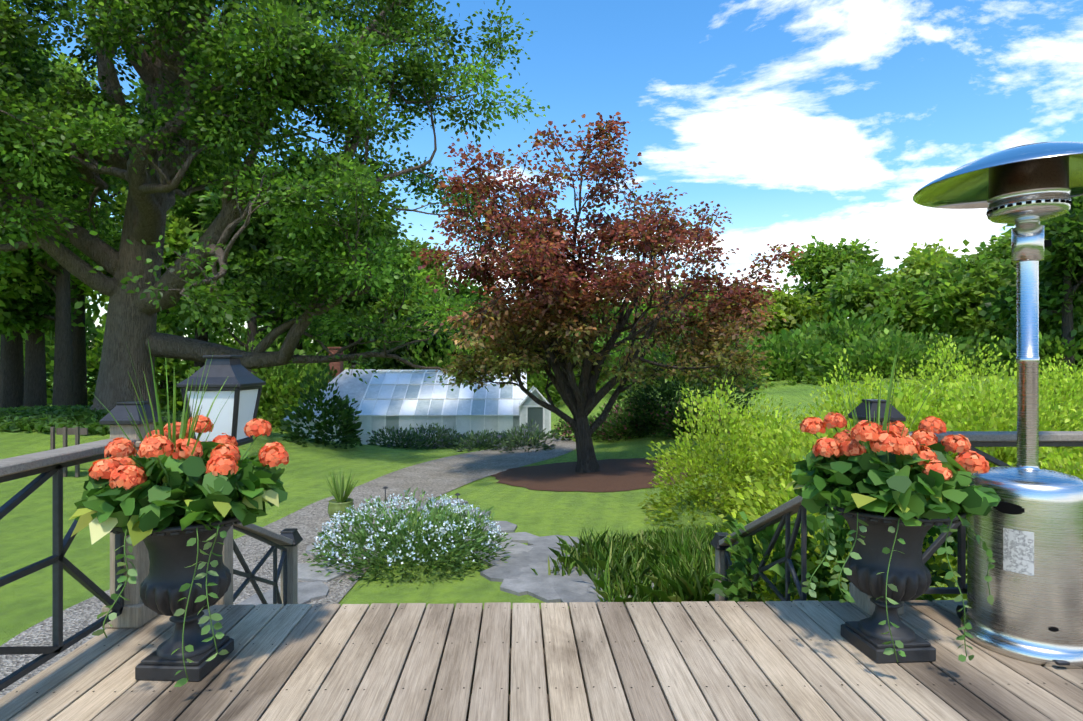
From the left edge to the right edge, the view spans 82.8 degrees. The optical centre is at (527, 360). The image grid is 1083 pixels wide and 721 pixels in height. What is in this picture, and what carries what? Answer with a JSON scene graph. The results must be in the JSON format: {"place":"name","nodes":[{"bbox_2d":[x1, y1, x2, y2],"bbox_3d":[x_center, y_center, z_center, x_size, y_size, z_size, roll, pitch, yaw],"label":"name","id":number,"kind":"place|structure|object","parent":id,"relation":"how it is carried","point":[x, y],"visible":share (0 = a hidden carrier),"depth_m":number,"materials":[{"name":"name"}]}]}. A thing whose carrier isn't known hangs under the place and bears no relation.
{"place":"outdoors","nodes":[
{"label":"outdoors","id":0,"kind":"place"},
{"bbox_2d":[0,436,575,697],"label":"gravel path","id":1,"kind":"structure","parent":0,"point":[438,477],"depth_m":8.59,"materials":[{"name":"grey gravel"}]},
{"bbox_2d":[328,498,354,523],"bbox_3d":[-2.664,2.151,8.754,0.370,0.315,0.370,0,0,-1],"label":"plant pot","id":2,"kind":"object","parent":1,"relation":"on","point":[334,505],"visible":0.6,"depth_m":8.61,"materials":[{"name":"green ceramic"}]},
{"bbox_2d":[324,467,358,502],"bbox_3d":[-2.628,1.764,8.746,0.588,0.508,0.636,0,0,-1],"label":"potted plant","id":3,"kind":"object","parent":2,"relation":"on","point":[338,494],"visible":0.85,"depth_m":8.69,"materials":[{"name":"green plant"}]},
{"bbox_2d":[237,498,653,606],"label":"flagstones","id":4,"kind":"object","parent":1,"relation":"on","point":[516,575],"visible":0.25,"depth_m":6.56,"materials":[{"name":"grey stone"}]},
{"bbox_2d":[0,363,1077,694],"bbox_3d":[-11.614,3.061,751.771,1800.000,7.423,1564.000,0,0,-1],"label":"ground","id":5,"kind":"structure","parent":0,"point":[26,541],"depth_m":9.63,"materials":[{"name":"green plant"}]},
{"bbox_2d":[0,50,108,407],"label":"tree","id":6,"kind":"object","parent":5,"relation":"on","point":[11,374],"depth_m":35.02,"materials":[{"name":"plant"}]},
{"bbox_2d":[0,2,112,288],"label":"tree leaves","id":7,"kind":"object","parent":5,"relation":"on","point":[107,197],"depth_m":32.77,"materials":[{"name":"green plant"}]},
{"bbox_2d":[0,43,116,406],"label":"tree leaves","id":8,"kind":"object","parent":5,"relation":"on","point":[22,273],"depth_m":32.99,"materials":[{"name":"green plant"}]},
{"bbox_2d":[0,89,128,405],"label":"tree leaves","id":9,"kind":"object","parent":5,"relation":"on","point":[18,320],"depth_m":31.27,"materials":[{"name":"green plant"}]},
{"bbox_2d":[47,397,92,476],"bbox_3d":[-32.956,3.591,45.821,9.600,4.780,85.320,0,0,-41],"label":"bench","id":10,"kind":"object","parent":5,"relation":"on","point":[65,432],"visible":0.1,"depth_m":11.08,"materials":[{"name":"brown wood"}]},
{"bbox_2d":[37,43,128,405],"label":"tree","id":11,"kind":"object","parent":5,"relation":"on","point":[79,364],"depth_m":42.97,"materials":[{"name":"green plant"}]},
{"bbox_2d":[0,404,186,434],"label":"ground cover","id":12,"kind":"object","parent":5,"relation":"on","point":[45,418],"visible":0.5,"depth_m":14.81,"materials":[{"name":"green plant"}]},
{"bbox_2d":[108,78,191,404],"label":"tree leaves","id":13,"kind":"object","parent":5,"relation":"on","point":[141,92],"depth_m":65.09,"materials":[{"name":"green plant"}]},
{"bbox_2d":[117,149,307,372],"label":"tree leaves","id":14,"kind":"object","parent":5,"relation":"on","point":[186,222],"depth_m":41.38,"materials":[{"name":"green plant"}]},
{"bbox_2d":[158,167,345,416],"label":"tree leaves","id":15,"kind":"object","parent":5,"relation":"on","point":[247,249],"depth_m":36.18,"materials":[{"name":"green plant"}]},
{"bbox_2d":[0,0,549,411],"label":"oak","id":16,"kind":"object","parent":5,"relation":"on","point":[315,171],"depth_m":14.92,"materials":[{"name":"green plant"}]},
{"bbox_2d":[233,157,343,402],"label":"tree leaves","id":17,"kind":"object","parent":5,"relation":"on","point":[257,166],"depth_m":51.20,"materials":[{"name":"green plant"}]},
{"bbox_2d":[279,364,363,448],"bbox_3d":[-5.821,1.286,17.169,2.394,2.402,2.330,0,0,-1],"label":"greenhouse shrub","id":18,"kind":"object","parent":5,"relation":"on","point":[344,419],"visible":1,"depth_m":16.97,"materials":[{"name":"green plant"}]},
{"bbox_2d":[299,212,415,368],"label":"tree leaves","id":19,"kind":"object","parent":5,"relation":"on","point":[368,302],"depth_m":43.63,"materials":[{"name":"green plant"}]},
{"bbox_2d":[340,234,454,367],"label":"tree leaves","id":20,"kind":"object","parent":5,"relation":"on","point":[411,248],"depth_m":54.68,"materials":[{"name":"green plant"}]},
{"bbox_2d":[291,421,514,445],"bbox_3d":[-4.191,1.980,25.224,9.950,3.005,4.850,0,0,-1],"label":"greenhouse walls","id":21,"kind":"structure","parent":5,"relation":"on","point":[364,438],"depth_m":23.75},
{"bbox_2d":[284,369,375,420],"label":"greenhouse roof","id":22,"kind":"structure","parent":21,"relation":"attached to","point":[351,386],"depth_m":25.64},
{"bbox_2d":[327,347,342,378],"bbox_3d":[-8.498,0.475,27.181,0.580,2.155,0.580,0,0,-1],"label":"chimney","id":23,"kind":"object","parent":22,"relation":"on","point":[338,366],"visible":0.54,"depth_m":26.93,"materials":[{"name":"brick"}]},
{"bbox_2d":[303,487,513,588],"bbox_3d":[-1.365,1.934,7.105,2.486,0.816,1.886,0,0,-1],"label":"amsonia","id":24,"kind":"object","parent":5,"relation":"on","point":[357,537],"depth_m":6.86,"materials":[{"name":"green plant"}]},
{"bbox_2d":[349,309,489,369],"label":"tree leaves","id":25,"kind":"object","parent":5,"relation":"on","point":[377,363],"depth_m":35.20,"materials":[{"name":"green plant"}]},
{"bbox_2d":[382,486,460,503],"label":"path lights","id":26,"kind":"object","parent":5,"relation":"on","point":[456,494],"visible":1,"depth_m":9.81,"materials":[{"name":"black paint"}]},
{"bbox_2d":[371,259,526,357],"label":"tree leaves","id":27,"kind":"object","parent":5,"relation":"on","point":[398,303],"visible":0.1,"depth_m":40.01,"materials":[{"name":"green plant"}]},
{"bbox_2d":[355,370,550,433],"bbox_3d":[-2.915,1.855,25.101,7.559,2.895,4.815,0,0,-1],"label":"greenhouse frame","id":28,"kind":"object","parent":5,"relation":"on","point":[431,398],"visible":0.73,"depth_m":24.59,"materials":[{"name":"white metal"}]},
{"bbox_2d":[358,371,548,433],"bbox_3d":[-2.909,1.677,25.104,7.510,2.450,4.730,0,0,-1],"label":"greenhouse glass","id":29,"kind":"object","parent":28,"relation":"attached to","point":[464,405],"depth_m":24.41,"materials":[{"name":"clear glass"}]},
{"bbox_2d":[528,408,542,436],"bbox_3d":[0.271,2.452,22.863,0.580,1.400,0.020,0,0,-1],"label":"door","id":30,"kind":"structure","parent":28,"relation":"attached to","point":[535,414],"depth_m":22.85,"materials":[{"name":"glass"}]},
{"bbox_2d":[366,419,557,452],"bbox_3d":[-2.087,2.453,20.096,7.030,1.422,3.679,0,0,32],"label":"greenhouse border","id":31,"kind":"object","parent":5,"relation":"on","point":[477,439],"visible":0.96,"depth_m":19.92,"materials":[{"name":"green plant"}]},
{"bbox_2d":[445,275,534,351],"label":"tree leaves","id":32,"kind":"object","parent":5,"relation":"on","point":[464,289],"depth_m":55.29,"materials":[{"name":"green plant"}]},
{"bbox_2d":[102,420,903,627],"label":"posts","id":33,"kind":"object","parent":5,"relation":"on","point":[137,612],"visible":0.06,"depth_m":3.09,"materials":[{"name":"grey wood"}]},
{"bbox_2d":[177,355,265,446],"bbox_3d":[-1.715,0.253,3.455,0.340,0.564,0.340,0,0,-1],"label":"lantern","id":34,"kind":"object","parent":33,"relation":"attached to","point":[221,368],"depth_m":3.34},
{"bbox_2d":[0,439,802,545],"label":"rail tops","id":35,"kind":"object","parent":33,"relation":"attached to","point":[19,464],"visible":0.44,"depth_m":2.74,"materials":[{"name":"grey wood"}]},
{"bbox_2d":[99,399,905,549],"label":"post caps","id":36,"kind":"object","parent":33,"relation":"on","point":[120,413],"visible":0.77,"depth_m":3.16,"materials":[{"name":"black paint"}]},
{"bbox_2d":[0,442,1082,690],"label":"rail panels","id":37,"kind":"object","parent":33,"relation":"attached to","point":[56,560],"visible":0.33,"depth_m":2.99,"materials":[{"name":"black metal"}]},
{"bbox_2d":[909,431,1082,441],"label":"rail tops","id":38,"kind":"object","parent":33,"relation":"attached to","point":[1011,436],"depth_m":3.21,"materials":[{"name":"grey wood"}]},
{"bbox_2d":[426,609,630,720],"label":"deck board gaps","id":39,"kind":"object","parent":5,"relation":"on","point":[509,690],"depth_m":2.84,"materials":[{"name":"grey wood"}]},
{"bbox_2d":[110,516,240,681],"bbox_3d":[-1.472,0.980,2.648,0.600,0.670,0.600,0,0,-1],"label":"urn","id":40,"kind":"object","parent":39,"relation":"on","point":[172,555],"visible":0.6,"depth_m":2.53,"materials":[{"name":"metal"}]},
{"bbox_2d":[103,433,269,679],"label":"vine stems","id":41,"kind":"object","parent":40,"relation":"in","point":[162,466],"visible":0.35,"depth_m":2.35,"materials":[{"name":"green plant"}]},
{"bbox_2d":[69,442,287,686],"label":"urn leaves","id":42,"kind":"object","parent":41,"relation":"attached to","point":[247,491],"visible":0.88,"depth_m":2.40,"materials":[{"name":"green plant"}]},
{"bbox_2d":[88,341,288,500],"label":"urn flowers","id":43,"kind":"object","parent":42,"relation":"on","point":[169,439],"visible":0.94,"depth_m":2.53,"materials":[{"name":"orange plant"}]},
{"bbox_2d":[0,600,1082,720],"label":"deck boards","id":44,"kind":"object","parent":39,"relation":"on","point":[641,648],"visible":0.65,"depth_m":2.60,"materials":[{"name":"wood"}]},
{"bbox_2d":[16,603,1082,692],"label":"deck screws","id":45,"kind":"object","parent":44,"relation":"in","point":[549,642],"visible":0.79,"depth_m":2.84,"materials":[{"name":"black metal"}]},
{"bbox_2d":[825,504,966,663],"bbox_3d":[1.636,0.980,2.802,0.600,0.670,0.600,0,0,-1],"label":"urn","id":46,"kind":"object","parent":44,"relation":"on","point":[909,576],"visible":0.58,"depth_m":2.69,"materials":[{"name":"metal"}]},
{"bbox_2d":[784,441,1000,661],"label":"urn leaves","id":47,"kind":"object","parent":46,"relation":"on","point":[819,482],"visible":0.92,"depth_m":2.58,"materials":[{"name":"green plant"}]},
{"bbox_2d":[800,341,989,493],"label":"urn flowers","id":48,"kind":"object","parent":47,"relation":"on","point":[893,439],"visible":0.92,"depth_m":2.73,"materials":[{"name":"orange plant"}]},
{"bbox_2d":[808,428,990,661],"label":"vine stems","id":49,"kind":"object","parent":46,"relation":"in","point":[891,554],"visible":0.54,"depth_m":2.56,"materials":[{"name":"green plant"}]},
{"bbox_2d":[960,188,1082,668],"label":"heater","id":50,"kind":"object","parent":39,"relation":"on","point":[1019,616],"depth_m":2.74,"materials":[{"name":"silver metal"}]},
{"bbox_2d":[913,141,1082,208],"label":"heater reflector hood","id":51,"kind":"object","parent":50,"relation":"attached to","point":[965,186],"visible":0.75,"depth_m":3.04,"materials":[{"name":"silver metal"}]},
{"bbox_2d":[956,605,1069,664],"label":"heater wheels","id":52,"kind":"object","parent":50,"relation":"attached to","point":[961,612],"visible":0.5,"depth_m":3.10,"materials":[{"name":"black rubber"}]},
{"bbox_2d":[1003,527,1033,575],"bbox_3d":[2.168,0.845,2.713,0.008,0.190,0.108,0,0,-43],"label":"label","id":53,"kind":"object","parent":50,"relation":"attached to","point":[1018,551],"visible":1,"depth_m":2.71,"materials":[{"name":"white paper"}]},
{"bbox_2d":[989,142,1068,198],"bbox_3d":[2.335,-0.867,2.868,0.292,0.207,0.292,0,0,-1],"label":"heater emitter","id":54,"kind":"object","parent":50,"relation":"attached to","point":[1050,172],"visible":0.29,"depth_m":2.75,"materials":[{"name":"brown metal"}]},
{"bbox_2d":[0,279,1082,411],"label":"wood","id":55,"kind":"object","parent":5,"relation":"on","point":[94,351],"depth_m":64.43,"materials":[{"name":"green plant"}]},
{"bbox_2d":[570,299,612,357],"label":"tree leaves","id":56,"kind":"object","parent":5,"relation":"on","point":[599,313],"visible":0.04,"depth_m":79.80,"materials":[{"name":"green plant"}]},
{"bbox_2d":[490,457,707,491],"bbox_3d":[1.531,2.390,13.184,4.734,0.351,4.180,0,0,-1],"label":"mulch bed","id":57,"kind":"object","parent":5,"relation":"on","point":[612,475],"visible":0.81,"depth_m":12.76,"materials":[{"name":"brown soil"}]},
{"bbox_2d":[410,112,803,472],"bbox_3d":[1.482,-1.163,13.621,8.236,7.411,6.625,0,0,-17],"label":"maple","id":58,"kind":"object","parent":5,"relation":"on","point":[544,259],"depth_m":12.65,"materials":[{"name":"red plant"}]},
{"bbox_2d":[184,303,1082,431],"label":"understory","id":59,"kind":"object","parent":5,"relation":"on","point":[808,357],"visible":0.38,"depth_m":33.53,"materials":[{"name":"green plant"}]},
{"bbox_2d":[620,297,653,330],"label":"tree leaves","id":60,"kind":"object","parent":5,"relation":"on","point":[633,312],"depth_m":76.69,"materials":[{"name":"green plant"}]},
{"bbox_2d":[546,393,734,441],"bbox_3d":[3.264,1.723,18.797,6.610,1.796,2.689,0,0,44],"label":"shrub","id":61,"kind":"object","parent":5,"relation":"on","point":[604,430],"visible":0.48,"depth_m":18.10,"materials":[{"name":"green plant"}]},
{"bbox_2d":[629,283,719,330],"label":"tree leaves","id":62,"kind":"object","parent":5,"relation":"on","point":[651,309],"visible":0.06,"depth_m":65.14,"materials":[{"name":"plant"}]},
{"bbox_2d":[611,317,760,436],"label":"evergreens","id":63,"kind":"object","parent":5,"relation":"on","point":[668,395],"visible":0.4,"depth_m":17.79,"materials":[{"name":"green plant"}]},
{"bbox_2d":[531,520,842,604],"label":"long grass","id":64,"kind":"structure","parent":5,"relation":"on","point":[678,565],"depth_m":6.23,"materials":[{"name":"green plant"}]},
{"bbox_2d":[685,287,765,328],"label":"tree leaves","id":65,"kind":"object","parent":5,"relation":"on","point":[759,291],"depth_m":55.65,"materials":[{"name":"plant"}]},
{"bbox_2d":[719,283,860,345],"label":"tree leaves","id":66,"kind":"object","parent":5,"relation":"on","point":[786,306],"depth_m":45.13,"materials":[{"name":"green plant"}]},
{"bbox_2d":[780,235,884,319],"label":"tree leaves","id":67,"kind":"object","parent":5,"relation":"on","point":[810,265],"depth_m":52.99,"materials":[{"name":"green plant"}]},
{"bbox_2d":[638,335,1082,601],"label":"border shrub","id":68,"kind":"object","parent":5,"relation":"on","point":[974,409],"visible":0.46,"depth_m":8.49,"materials":[{"name":"green plant"}]},
{"bbox_2d":[806,257,945,364],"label":"tree leaves","id":69,"kind":"object","parent":5,"relation":"on","point":[875,292],"depth_m":40.80,"materials":[{"name":"green plant"}]},
{"bbox_2d":[859,238,965,339],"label":"tree leaves","id":70,"kind":"object","parent":5,"relation":"on","point":[916,260],"depth_m":48.65,"materials":[{"name":"green plant"}]},
{"bbox_2d":[910,239,1016,366],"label":"tree leaves","id":71,"kind":"object","parent":5,"relation":"on","point":[964,286],"depth_m":36.85,"materials":[{"name":"green plant"}]},
{"bbox_2d":[932,225,1039,351],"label":"tree leaves","id":72,"kind":"object","parent":5,"relation":"on","point":[999,248],"depth_m":45.89,"materials":[{"name":"green plant"}]},
{"bbox_2d":[1005,253,1015,287],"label":"tree leaves","id":73,"kind":"object","parent":5,"relation":"on","point":[1011,276],"depth_m":35.05,"materials":[{"name":"green plant"}]},
{"bbox_2d":[952,195,1082,374],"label":"tree leaves","id":74,"kind":"object","parent":5,"relation":"on","point":[1069,222],"depth_m":30.15,"materials":[{"name":"green plant"}]},
{"bbox_2d":[996,252,1082,336],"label":"tree leaves","id":75,"kind":"object","parent":5,"relation":"on","point":[1045,314],"depth_m":30.59,"materials":[{"name":"green plant"}]},
{"bbox_2d":[9,0,1082,360],"label":"sky","id":76,"kind":"structure","parent":0,"point":[825,120],"materials":[{"name":"blue"}]},
{"bbox_2d":[706,511,966,603],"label":"rail plants","id":77,"kind":"object","parent":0,"point":[738,588],"visible":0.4,"depth_m":4.01,"materials":[{"name":"green plant"}]}
]}

